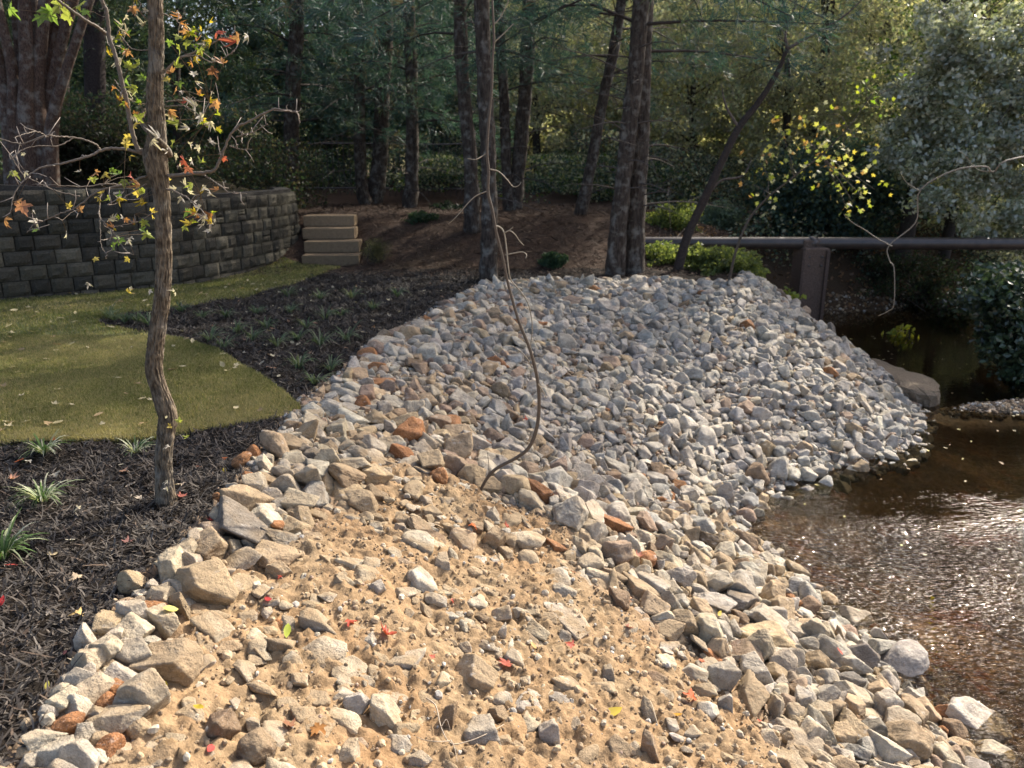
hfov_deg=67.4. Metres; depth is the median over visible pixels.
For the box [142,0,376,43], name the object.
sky
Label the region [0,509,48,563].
liriope clump
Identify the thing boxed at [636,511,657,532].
rock
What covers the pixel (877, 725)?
boulder
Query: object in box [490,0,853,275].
pine tree
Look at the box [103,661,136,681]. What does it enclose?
boulder
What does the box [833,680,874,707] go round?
boulder
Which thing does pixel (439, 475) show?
rock
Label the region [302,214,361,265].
timber steps
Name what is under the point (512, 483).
rock
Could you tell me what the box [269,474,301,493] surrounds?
boulder
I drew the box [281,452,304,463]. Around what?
rock
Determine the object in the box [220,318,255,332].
liriope clump
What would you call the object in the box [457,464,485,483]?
rock
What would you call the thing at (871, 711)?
boulder
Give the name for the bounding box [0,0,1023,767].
ground
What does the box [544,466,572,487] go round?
rock
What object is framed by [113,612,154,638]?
boulder
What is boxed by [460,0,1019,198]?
forest
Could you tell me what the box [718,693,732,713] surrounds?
rock
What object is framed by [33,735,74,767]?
boulder
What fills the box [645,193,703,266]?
green shrub
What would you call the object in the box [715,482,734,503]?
rock
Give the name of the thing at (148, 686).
boulder
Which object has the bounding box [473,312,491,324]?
rock
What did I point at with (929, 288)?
creek bush
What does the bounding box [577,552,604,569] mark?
rock
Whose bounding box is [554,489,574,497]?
rock
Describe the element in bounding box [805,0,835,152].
tall tree
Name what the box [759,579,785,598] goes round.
boulder
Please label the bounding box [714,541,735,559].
rock
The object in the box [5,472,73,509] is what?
liriope clump
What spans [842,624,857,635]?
rock
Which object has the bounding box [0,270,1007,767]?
riprap
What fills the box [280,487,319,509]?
boulder
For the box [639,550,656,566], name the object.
rock
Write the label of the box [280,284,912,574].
gravel
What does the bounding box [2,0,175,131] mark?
pine tree
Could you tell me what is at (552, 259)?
shrub
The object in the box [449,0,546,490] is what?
bent sapling
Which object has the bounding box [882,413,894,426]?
rock
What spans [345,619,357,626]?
fallen leaf
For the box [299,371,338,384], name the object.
liriope clump
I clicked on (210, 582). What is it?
boulder
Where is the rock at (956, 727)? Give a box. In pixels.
[939,718,970,740]
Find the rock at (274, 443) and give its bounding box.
[259,430,289,458]
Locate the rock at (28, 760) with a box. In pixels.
[16,752,36,767]
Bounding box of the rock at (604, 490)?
[599,485,609,497]
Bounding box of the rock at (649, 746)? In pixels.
[640,729,659,762]
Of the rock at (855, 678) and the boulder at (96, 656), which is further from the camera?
the rock at (855, 678)
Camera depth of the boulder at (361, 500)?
3.98 m
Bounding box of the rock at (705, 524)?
[691,516,715,533]
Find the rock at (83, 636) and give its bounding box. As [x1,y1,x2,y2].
[73,622,96,652]
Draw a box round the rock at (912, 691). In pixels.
[902,686,928,699]
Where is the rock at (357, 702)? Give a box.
[342,692,369,713]
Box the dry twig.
[413,697,503,761]
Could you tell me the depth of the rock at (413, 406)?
5.49 m
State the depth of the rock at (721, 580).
4.53 m
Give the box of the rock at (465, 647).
[458,641,471,652]
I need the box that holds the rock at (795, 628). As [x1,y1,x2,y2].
[786,618,808,638]
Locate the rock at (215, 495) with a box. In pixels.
[212,492,219,501]
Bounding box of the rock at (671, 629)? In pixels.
[656,619,685,640]
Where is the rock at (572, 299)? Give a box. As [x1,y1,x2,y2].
[563,295,583,304]
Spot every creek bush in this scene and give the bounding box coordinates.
[848,250,978,334]
[942,256,1023,398]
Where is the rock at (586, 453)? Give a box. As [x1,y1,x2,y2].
[582,450,595,461]
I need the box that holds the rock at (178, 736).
[164,732,185,740]
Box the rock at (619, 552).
[601,540,633,564]
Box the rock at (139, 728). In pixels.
[126,717,150,739]
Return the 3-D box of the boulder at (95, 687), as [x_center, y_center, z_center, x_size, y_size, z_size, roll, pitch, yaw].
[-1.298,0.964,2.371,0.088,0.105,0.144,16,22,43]
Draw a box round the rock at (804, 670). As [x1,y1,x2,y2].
[796,666,816,683]
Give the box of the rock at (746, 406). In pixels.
[737,400,754,415]
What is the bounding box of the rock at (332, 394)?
[324,391,338,398]
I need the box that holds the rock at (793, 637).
[786,629,798,643]
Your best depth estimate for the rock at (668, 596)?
4.07 m
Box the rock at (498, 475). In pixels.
[494,469,515,480]
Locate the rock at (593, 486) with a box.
[577,479,599,497]
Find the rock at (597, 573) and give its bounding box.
[585,567,621,583]
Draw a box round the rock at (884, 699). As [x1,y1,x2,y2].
[873,687,904,716]
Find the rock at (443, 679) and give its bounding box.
[435,671,453,687]
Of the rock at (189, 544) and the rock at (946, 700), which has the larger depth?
the rock at (946, 700)
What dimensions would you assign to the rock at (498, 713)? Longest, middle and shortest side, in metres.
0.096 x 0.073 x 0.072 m
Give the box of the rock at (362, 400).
[354,395,370,406]
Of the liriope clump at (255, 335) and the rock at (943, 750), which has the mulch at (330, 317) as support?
the liriope clump at (255, 335)
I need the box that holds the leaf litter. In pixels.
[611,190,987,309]
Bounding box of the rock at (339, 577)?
[333,572,355,585]
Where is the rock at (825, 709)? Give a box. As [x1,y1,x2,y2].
[802,700,833,725]
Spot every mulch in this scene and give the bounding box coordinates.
[0,403,302,766]
[96,269,546,403]
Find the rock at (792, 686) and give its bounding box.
[789,683,798,695]
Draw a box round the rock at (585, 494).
[573,486,596,501]
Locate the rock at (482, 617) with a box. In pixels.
[474,612,488,623]
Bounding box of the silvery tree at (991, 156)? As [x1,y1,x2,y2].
[844,0,1023,315]
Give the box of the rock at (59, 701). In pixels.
[45,685,78,712]
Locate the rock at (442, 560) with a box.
[434,551,449,569]
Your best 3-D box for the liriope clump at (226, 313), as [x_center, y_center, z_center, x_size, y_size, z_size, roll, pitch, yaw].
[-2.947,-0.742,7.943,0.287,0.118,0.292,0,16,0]
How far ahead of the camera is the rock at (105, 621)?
2.66 m
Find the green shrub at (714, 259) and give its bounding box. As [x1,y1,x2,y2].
[668,241,769,277]
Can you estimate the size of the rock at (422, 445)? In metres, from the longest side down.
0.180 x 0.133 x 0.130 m
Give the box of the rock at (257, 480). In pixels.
[241,472,267,491]
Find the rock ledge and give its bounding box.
[871,358,940,411]
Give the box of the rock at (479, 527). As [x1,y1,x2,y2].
[467,519,483,533]
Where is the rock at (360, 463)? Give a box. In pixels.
[340,457,371,470]
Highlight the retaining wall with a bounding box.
[0,184,300,299]
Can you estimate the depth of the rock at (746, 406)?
7.59 m
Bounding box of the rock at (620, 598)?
[608,586,629,610]
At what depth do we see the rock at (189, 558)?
3.10 m
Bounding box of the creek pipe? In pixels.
[645,236,1023,249]
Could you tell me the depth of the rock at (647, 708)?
3.15 m
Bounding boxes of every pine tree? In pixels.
[0,0,222,175]
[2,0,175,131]
[78,0,288,173]
[135,0,428,205]
[225,0,472,204]
[257,0,512,203]
[292,0,521,208]
[296,0,591,234]
[343,0,874,275]
[375,0,618,211]
[410,0,497,280]
[415,0,663,209]
[490,0,741,214]
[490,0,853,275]
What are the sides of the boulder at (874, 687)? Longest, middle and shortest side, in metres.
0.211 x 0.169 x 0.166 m
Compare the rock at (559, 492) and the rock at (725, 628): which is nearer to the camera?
the rock at (725, 628)
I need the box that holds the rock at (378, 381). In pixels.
[372,377,395,384]
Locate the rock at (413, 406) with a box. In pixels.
[405,400,424,412]
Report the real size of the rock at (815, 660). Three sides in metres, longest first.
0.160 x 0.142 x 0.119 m
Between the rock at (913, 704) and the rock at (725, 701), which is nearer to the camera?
the rock at (725, 701)
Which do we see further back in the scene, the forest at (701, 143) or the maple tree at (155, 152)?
the forest at (701, 143)
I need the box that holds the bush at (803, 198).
[735,124,927,258]
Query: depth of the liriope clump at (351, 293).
9.16 m
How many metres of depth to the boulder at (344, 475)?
4.11 m
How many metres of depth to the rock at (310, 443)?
4.46 m
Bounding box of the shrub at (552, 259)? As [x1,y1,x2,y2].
[537,251,568,269]
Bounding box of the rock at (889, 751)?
[867,729,912,763]
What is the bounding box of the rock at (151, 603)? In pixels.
[145,600,168,607]
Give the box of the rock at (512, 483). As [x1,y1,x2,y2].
[500,474,530,494]
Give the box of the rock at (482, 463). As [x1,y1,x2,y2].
[478,459,499,475]
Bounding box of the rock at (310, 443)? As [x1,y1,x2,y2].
[299,435,312,446]
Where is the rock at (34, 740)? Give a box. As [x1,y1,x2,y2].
[20,729,67,751]
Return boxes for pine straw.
[242,201,760,281]
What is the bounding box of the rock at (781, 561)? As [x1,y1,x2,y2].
[772,554,787,570]
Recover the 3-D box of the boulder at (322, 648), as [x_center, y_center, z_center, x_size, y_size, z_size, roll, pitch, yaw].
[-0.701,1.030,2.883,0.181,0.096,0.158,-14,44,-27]
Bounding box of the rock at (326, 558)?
[319,554,333,563]
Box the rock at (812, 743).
[786,726,824,755]
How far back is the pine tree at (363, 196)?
15.93 m
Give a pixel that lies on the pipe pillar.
(809, 270)
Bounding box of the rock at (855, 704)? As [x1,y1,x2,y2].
[844,693,865,715]
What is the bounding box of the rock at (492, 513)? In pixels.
[486,506,500,520]
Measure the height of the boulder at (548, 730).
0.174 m
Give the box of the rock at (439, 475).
[429,467,447,484]
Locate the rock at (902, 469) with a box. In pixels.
[895,463,909,474]
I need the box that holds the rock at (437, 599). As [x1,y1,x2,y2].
[424,592,446,607]
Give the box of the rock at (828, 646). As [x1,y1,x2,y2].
[811,633,852,661]
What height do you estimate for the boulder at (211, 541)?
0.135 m
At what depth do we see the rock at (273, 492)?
3.79 m
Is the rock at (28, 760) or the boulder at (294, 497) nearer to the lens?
the rock at (28, 760)
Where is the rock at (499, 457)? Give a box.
[496,455,512,465]
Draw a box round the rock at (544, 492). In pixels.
[528,478,553,503]
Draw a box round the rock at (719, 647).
[703,637,731,658]
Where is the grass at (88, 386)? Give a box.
[0,257,339,443]
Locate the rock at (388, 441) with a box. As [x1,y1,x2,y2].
[378,435,405,451]
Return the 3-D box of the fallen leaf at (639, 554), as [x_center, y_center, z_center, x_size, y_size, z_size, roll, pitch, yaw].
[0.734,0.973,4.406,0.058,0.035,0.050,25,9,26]
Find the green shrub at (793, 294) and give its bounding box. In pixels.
[784,286,806,299]
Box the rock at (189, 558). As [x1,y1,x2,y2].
[182,551,202,565]
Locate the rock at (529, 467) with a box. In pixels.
[517,461,539,472]
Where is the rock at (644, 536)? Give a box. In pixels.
[633,529,655,545]
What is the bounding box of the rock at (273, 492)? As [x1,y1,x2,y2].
[261,487,282,498]
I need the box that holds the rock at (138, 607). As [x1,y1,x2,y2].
[115,599,147,621]
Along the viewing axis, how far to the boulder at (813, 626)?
4.33 m
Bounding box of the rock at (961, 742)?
[946,736,974,752]
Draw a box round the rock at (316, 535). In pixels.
[301,531,322,540]
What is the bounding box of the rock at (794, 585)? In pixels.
[788,579,815,592]
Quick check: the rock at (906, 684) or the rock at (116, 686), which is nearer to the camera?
the rock at (116, 686)
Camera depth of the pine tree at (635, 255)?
10.53 m
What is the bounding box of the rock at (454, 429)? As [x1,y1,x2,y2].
[442,423,476,436]
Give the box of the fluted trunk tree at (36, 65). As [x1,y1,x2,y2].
[0,0,94,186]
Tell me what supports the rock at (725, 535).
on the ground at (946, 490)
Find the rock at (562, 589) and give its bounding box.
[552,582,576,596]
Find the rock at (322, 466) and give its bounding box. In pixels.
[305,458,329,478]
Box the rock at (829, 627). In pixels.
[824,621,835,639]
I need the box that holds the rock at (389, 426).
[384,420,396,432]
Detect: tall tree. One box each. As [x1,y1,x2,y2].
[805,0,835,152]
[892,0,950,278]
[954,0,1001,237]
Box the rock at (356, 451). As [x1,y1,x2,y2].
[344,445,371,462]
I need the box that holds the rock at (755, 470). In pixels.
[745,462,769,485]
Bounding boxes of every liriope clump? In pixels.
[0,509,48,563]
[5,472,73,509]
[15,429,75,458]
[89,302,130,316]
[101,308,125,320]
[111,310,139,323]
[115,435,154,455]
[122,309,148,321]
[134,312,150,324]
[170,300,198,312]
[192,309,216,318]
[193,325,226,340]
[210,305,236,317]
[213,333,241,347]
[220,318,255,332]
[238,326,267,341]
[247,306,266,313]
[257,316,281,329]
[262,332,298,346]
[276,285,302,296]
[280,350,318,368]
[284,301,303,312]
[286,329,312,340]
[294,317,317,327]
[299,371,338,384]
[304,328,336,345]
[309,288,330,299]
[312,355,344,372]
[313,304,343,319]
[330,320,360,341]
[331,307,354,315]
[342,286,367,297]
[359,299,382,308]
[390,287,409,296]
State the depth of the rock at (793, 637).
4.21 m
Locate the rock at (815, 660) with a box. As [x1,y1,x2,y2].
[805,650,830,670]
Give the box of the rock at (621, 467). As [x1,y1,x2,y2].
[604,455,629,474]
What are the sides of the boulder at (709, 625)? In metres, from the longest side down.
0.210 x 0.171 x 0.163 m
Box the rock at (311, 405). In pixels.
[301,402,324,416]
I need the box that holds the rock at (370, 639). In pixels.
[364,631,376,644]
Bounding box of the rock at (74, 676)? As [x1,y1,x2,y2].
[64,667,94,685]
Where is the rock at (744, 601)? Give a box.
[727,590,756,611]
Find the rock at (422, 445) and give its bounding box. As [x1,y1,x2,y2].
[412,439,432,452]
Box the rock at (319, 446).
[316,444,328,449]
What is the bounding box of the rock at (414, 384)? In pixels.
[408,377,421,390]
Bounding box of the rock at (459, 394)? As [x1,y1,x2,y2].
[448,388,476,407]
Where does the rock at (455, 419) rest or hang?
on the ground at (946, 490)
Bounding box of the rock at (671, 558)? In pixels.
[654,550,682,566]
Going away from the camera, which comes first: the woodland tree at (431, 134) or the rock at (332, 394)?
the rock at (332, 394)
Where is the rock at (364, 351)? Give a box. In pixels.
[357,347,377,359]
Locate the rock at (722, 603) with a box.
[692,592,737,612]
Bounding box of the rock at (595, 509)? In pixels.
[585,499,604,522]
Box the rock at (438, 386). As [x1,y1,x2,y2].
[429,383,442,394]
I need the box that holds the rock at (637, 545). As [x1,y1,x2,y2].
[624,533,644,552]
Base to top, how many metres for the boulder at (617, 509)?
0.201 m
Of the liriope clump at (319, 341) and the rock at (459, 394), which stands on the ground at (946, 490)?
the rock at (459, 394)
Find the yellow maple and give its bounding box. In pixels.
[727,72,915,285]
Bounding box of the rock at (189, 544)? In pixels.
[174,537,197,553]
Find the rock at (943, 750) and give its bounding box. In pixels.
[933,741,960,763]
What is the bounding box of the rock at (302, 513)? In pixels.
[289,505,314,526]
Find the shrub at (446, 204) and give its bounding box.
[429,200,462,210]
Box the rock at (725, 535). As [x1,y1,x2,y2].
[714,530,735,542]
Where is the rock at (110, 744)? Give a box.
[95,732,125,757]
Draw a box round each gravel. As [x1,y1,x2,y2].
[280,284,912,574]
[823,287,1023,420]
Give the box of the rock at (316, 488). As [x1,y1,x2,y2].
[301,480,328,507]
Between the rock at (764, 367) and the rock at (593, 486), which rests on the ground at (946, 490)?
the rock at (593, 486)
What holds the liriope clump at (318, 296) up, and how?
on the mulch at (330, 317)
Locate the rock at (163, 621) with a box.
[145,603,179,639]
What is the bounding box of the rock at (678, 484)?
[671,479,686,488]
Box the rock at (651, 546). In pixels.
[647,542,656,551]
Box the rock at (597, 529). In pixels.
[582,518,608,541]
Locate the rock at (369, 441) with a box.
[360,434,386,454]
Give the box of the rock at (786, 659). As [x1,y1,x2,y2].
[768,647,797,672]
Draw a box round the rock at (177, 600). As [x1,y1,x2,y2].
[168,592,190,620]
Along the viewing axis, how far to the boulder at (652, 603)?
3.99 m
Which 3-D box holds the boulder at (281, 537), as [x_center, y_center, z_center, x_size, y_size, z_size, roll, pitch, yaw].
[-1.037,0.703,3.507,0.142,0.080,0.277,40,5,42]
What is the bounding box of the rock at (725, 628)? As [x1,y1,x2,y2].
[718,619,732,641]
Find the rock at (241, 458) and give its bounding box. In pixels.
[231,451,251,468]
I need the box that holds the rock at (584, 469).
[572,463,592,477]
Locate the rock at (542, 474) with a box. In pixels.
[532,471,545,479]
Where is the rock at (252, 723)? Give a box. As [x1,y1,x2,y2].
[245,717,259,731]
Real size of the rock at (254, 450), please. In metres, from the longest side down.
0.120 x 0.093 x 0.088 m
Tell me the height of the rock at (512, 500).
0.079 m
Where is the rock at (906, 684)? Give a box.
[900,680,914,689]
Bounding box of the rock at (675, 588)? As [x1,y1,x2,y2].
[666,580,682,594]
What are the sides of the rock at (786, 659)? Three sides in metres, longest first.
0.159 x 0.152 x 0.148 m
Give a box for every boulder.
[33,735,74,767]
[58,738,101,767]
[64,694,93,713]
[71,647,106,671]
[75,672,114,703]
[85,704,150,733]
[88,635,122,660]
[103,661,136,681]
[112,668,170,717]
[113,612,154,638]
[114,636,151,666]
[117,570,148,593]
[128,637,203,686]
[143,635,160,643]
[157,545,184,582]
[173,558,238,606]
[176,527,228,560]
[205,707,240,739]
[215,495,267,543]
[219,484,274,510]
[236,727,276,765]
[251,503,282,529]
[255,539,300,567]
[261,527,298,544]
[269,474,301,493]
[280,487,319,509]
[302,635,347,667]
[328,463,366,487]
[331,480,362,500]
[338,737,359,762]
[345,489,378,513]
[369,692,401,728]
[393,416,424,441]
[444,431,472,458]
[455,653,498,691]
[459,430,490,450]
[462,713,501,745]
[538,718,559,745]
[543,601,590,639]
[552,495,588,531]
[603,500,630,521]
[622,571,661,598]
[636,571,670,593]
[640,589,670,616]
[672,609,699,637]
[695,612,723,642]
[707,660,741,691]
[723,569,759,601]
[730,638,763,662]
[733,669,769,717]
[740,620,796,647]
[740,651,773,685]
[747,628,775,661]
[749,603,788,630]
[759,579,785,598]
[759,727,780,748]
[767,595,794,618]
[776,748,808,767]
[800,617,829,636]
[800,715,827,738]
[807,704,836,744]
[826,699,846,721]
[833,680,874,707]
[835,707,868,738]
[846,643,880,668]
[861,707,882,718]
[861,717,888,737]
[866,679,888,693]
[880,639,928,681]
[884,705,921,725]
[885,720,934,763]
[917,696,941,723]
[934,704,948,717]
[945,696,1012,743]
[973,739,1017,767]
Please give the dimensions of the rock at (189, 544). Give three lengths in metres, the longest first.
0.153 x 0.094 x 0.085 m
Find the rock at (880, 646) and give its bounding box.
[868,638,895,654]
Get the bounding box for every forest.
[0,0,491,182]
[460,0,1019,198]
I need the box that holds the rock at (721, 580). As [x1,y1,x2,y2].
[707,569,733,592]
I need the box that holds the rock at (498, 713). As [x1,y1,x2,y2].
[487,705,507,722]
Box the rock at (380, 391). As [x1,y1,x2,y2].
[374,387,387,394]
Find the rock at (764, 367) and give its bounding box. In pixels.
[758,361,772,373]
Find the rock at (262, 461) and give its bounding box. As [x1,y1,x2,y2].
[254,454,273,470]
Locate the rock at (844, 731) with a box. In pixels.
[832,721,857,743]
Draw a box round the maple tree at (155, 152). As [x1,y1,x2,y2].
[0,0,300,506]
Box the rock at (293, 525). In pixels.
[280,513,312,533]
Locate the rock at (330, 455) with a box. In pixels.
[314,448,340,463]
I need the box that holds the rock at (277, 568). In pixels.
[265,560,292,578]
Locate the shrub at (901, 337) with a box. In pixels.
[881,323,918,353]
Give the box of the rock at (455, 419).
[447,414,461,424]
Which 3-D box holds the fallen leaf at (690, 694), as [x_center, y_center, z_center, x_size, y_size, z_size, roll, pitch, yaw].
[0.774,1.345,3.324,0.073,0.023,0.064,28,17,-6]
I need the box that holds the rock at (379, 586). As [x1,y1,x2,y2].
[369,579,385,593]
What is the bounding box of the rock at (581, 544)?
[571,534,589,554]
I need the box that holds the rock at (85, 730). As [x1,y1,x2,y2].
[74,721,95,741]
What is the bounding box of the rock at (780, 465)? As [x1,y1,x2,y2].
[767,456,788,480]
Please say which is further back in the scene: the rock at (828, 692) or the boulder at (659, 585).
the boulder at (659, 585)
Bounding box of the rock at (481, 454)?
[477,449,499,460]
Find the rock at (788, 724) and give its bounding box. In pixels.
[770,717,798,730]
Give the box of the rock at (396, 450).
[389,443,413,459]
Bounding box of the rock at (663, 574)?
[654,569,670,579]
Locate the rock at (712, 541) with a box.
[699,530,720,550]
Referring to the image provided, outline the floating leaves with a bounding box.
[804,334,1018,554]
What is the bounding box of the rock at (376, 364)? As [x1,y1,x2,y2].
[368,362,385,368]
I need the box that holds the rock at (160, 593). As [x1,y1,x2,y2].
[145,586,176,603]
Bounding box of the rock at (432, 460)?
[417,449,444,470]
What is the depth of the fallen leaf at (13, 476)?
3.98 m
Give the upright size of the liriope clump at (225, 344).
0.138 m
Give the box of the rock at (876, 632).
[868,627,887,639]
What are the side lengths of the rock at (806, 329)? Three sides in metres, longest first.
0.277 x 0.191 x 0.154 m
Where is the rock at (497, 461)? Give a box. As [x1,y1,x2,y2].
[492,458,510,469]
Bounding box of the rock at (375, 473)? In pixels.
[361,463,393,483]
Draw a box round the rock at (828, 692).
[817,684,840,701]
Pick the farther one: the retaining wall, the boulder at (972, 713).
the retaining wall
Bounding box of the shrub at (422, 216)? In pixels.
[401,209,439,224]
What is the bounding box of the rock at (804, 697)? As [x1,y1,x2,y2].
[794,685,815,708]
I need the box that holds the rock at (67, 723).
[50,711,85,734]
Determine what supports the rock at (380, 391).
on the ground at (946, 490)
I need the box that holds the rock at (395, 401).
[380,394,404,408]
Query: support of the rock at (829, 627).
on the ground at (946, 490)
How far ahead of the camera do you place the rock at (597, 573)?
4.11 m
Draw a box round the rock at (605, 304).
[594,298,619,312]
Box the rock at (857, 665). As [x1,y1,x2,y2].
[835,653,873,674]
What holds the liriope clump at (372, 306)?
on the mulch at (330, 317)
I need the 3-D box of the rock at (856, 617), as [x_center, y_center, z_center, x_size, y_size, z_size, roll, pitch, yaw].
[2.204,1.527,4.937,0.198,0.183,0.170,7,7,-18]
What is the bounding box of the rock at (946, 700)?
[932,695,949,705]
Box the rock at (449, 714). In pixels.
[439,701,457,729]
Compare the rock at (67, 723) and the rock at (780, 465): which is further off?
the rock at (780, 465)
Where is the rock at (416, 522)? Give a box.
[407,516,433,534]
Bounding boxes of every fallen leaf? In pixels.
[0,595,4,605]
[9,471,19,478]
[68,607,83,615]
[69,572,81,580]
[163,605,177,611]
[193,704,203,708]
[207,744,214,751]
[283,717,295,726]
[284,623,290,637]
[309,722,326,735]
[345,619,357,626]
[380,621,396,634]
[498,658,511,666]
[565,640,574,647]
[608,707,621,715]
[636,550,645,556]
[683,689,696,699]
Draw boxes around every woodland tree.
[0,0,136,171]
[11,0,237,172]
[107,0,318,184]
[226,27,400,182]
[334,0,534,184]
[439,0,629,187]
[551,0,732,156]
[587,0,817,203]
[675,0,915,175]
[775,0,1008,152]
[834,0,1023,268]
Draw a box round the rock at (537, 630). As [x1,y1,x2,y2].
[525,619,549,640]
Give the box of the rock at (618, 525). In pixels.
[604,514,633,533]
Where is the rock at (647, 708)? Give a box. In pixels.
[640,695,657,722]
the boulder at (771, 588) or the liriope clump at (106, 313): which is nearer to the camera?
the boulder at (771, 588)
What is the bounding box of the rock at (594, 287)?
[588,285,600,290]
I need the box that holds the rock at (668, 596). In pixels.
[661,590,682,611]
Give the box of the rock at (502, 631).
[498,622,506,638]
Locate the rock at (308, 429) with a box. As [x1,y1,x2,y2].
[296,419,318,439]
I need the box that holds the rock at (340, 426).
[324,418,347,435]
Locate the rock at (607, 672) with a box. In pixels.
[602,663,614,681]
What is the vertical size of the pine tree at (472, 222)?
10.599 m
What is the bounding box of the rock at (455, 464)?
[443,453,466,476]
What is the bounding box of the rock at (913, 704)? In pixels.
[901,693,929,726]
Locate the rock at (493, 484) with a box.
[474,476,502,493]
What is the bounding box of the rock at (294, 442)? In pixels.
[280,433,306,450]
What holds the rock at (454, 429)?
on the ground at (946, 490)
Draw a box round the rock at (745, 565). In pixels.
[736,561,760,574]
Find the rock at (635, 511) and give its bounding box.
[627,507,643,515]
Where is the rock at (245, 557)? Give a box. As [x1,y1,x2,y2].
[225,546,261,569]
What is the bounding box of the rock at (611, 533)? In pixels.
[607,529,617,540]
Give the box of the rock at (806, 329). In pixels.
[795,324,814,335]
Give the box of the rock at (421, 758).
[408,750,432,767]
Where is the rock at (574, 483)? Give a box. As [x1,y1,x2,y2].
[571,479,578,489]
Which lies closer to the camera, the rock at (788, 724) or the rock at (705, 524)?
the rock at (788, 724)
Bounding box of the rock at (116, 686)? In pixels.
[109,678,123,694]
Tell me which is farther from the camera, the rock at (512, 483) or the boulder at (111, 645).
the rock at (512, 483)
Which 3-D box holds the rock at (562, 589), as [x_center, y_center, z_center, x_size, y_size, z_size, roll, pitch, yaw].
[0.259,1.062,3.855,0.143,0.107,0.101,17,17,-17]
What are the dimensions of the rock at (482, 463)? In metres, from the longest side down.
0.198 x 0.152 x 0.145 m
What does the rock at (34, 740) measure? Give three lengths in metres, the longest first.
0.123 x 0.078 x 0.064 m
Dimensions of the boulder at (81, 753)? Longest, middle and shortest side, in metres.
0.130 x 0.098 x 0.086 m
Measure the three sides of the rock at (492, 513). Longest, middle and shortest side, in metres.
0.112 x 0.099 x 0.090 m
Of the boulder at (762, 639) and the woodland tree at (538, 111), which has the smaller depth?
the boulder at (762, 639)
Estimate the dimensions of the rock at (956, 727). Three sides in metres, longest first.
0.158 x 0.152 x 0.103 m
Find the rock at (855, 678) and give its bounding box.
[838,671,865,686]
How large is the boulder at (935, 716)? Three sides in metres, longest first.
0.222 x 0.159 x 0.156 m
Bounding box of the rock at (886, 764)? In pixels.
[874,759,901,767]
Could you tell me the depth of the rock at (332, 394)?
5.36 m
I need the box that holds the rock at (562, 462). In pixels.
[549,456,567,471]
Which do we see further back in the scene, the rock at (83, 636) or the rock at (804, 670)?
the rock at (804, 670)
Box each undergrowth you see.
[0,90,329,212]
[0,146,695,203]
[566,127,1023,304]
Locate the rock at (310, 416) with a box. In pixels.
[303,410,326,430]
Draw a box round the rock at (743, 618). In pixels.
[731,609,749,624]
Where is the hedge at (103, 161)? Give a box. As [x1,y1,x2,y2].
[0,110,146,181]
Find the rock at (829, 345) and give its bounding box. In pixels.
[821,341,846,354]
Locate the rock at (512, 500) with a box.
[509,497,516,505]
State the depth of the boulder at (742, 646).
3.90 m
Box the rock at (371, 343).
[367,339,383,347]
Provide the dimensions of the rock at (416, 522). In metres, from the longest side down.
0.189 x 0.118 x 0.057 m
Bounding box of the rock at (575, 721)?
[571,716,580,729]
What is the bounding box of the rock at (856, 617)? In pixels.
[840,605,874,626]
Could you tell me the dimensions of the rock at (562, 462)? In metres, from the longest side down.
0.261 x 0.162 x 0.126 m
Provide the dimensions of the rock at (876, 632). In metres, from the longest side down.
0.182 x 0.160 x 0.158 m
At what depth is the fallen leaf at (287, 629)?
2.90 m
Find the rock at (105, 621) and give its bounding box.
[91,609,124,636]
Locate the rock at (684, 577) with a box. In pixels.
[666,567,696,587]
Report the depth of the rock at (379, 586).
3.32 m
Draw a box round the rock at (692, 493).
[680,485,699,500]
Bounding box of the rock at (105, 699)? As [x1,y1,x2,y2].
[94,691,115,707]
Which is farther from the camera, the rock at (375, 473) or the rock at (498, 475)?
the rock at (498, 475)
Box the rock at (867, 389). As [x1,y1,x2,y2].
[857,383,877,399]
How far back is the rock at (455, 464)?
4.75 m
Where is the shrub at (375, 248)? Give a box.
[360,236,392,263]
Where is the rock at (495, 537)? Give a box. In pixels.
[483,525,506,550]
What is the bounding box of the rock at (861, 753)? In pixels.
[844,743,872,763]
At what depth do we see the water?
5.21 m
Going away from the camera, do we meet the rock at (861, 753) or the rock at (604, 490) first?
the rock at (861, 753)
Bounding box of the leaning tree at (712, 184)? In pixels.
[672,0,861,270]
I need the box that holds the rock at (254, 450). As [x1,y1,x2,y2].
[246,444,261,456]
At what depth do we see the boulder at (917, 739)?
3.53 m
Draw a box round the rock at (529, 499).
[519,488,545,511]
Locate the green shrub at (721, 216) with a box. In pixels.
[698,197,747,232]
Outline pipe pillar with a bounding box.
[789,240,830,320]
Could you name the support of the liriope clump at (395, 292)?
on the mulch at (330, 317)
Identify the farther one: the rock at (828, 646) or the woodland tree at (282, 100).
the woodland tree at (282, 100)
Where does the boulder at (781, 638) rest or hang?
on the ground at (946, 490)
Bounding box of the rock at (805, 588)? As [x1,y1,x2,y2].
[798,580,821,610]
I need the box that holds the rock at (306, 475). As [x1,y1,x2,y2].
[294,464,321,485]
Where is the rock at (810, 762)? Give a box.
[802,757,823,767]
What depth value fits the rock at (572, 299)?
9.40 m
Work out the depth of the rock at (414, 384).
5.93 m
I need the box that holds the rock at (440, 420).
[428,414,451,428]
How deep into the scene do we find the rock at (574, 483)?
5.20 m
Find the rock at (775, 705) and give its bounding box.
[767,694,784,718]
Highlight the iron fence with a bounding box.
[167,136,476,196]
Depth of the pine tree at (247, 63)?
14.59 m
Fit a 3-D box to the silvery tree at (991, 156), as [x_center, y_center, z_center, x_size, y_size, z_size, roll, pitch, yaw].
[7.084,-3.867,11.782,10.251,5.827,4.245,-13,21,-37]
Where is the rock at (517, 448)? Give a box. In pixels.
[508,444,527,459]

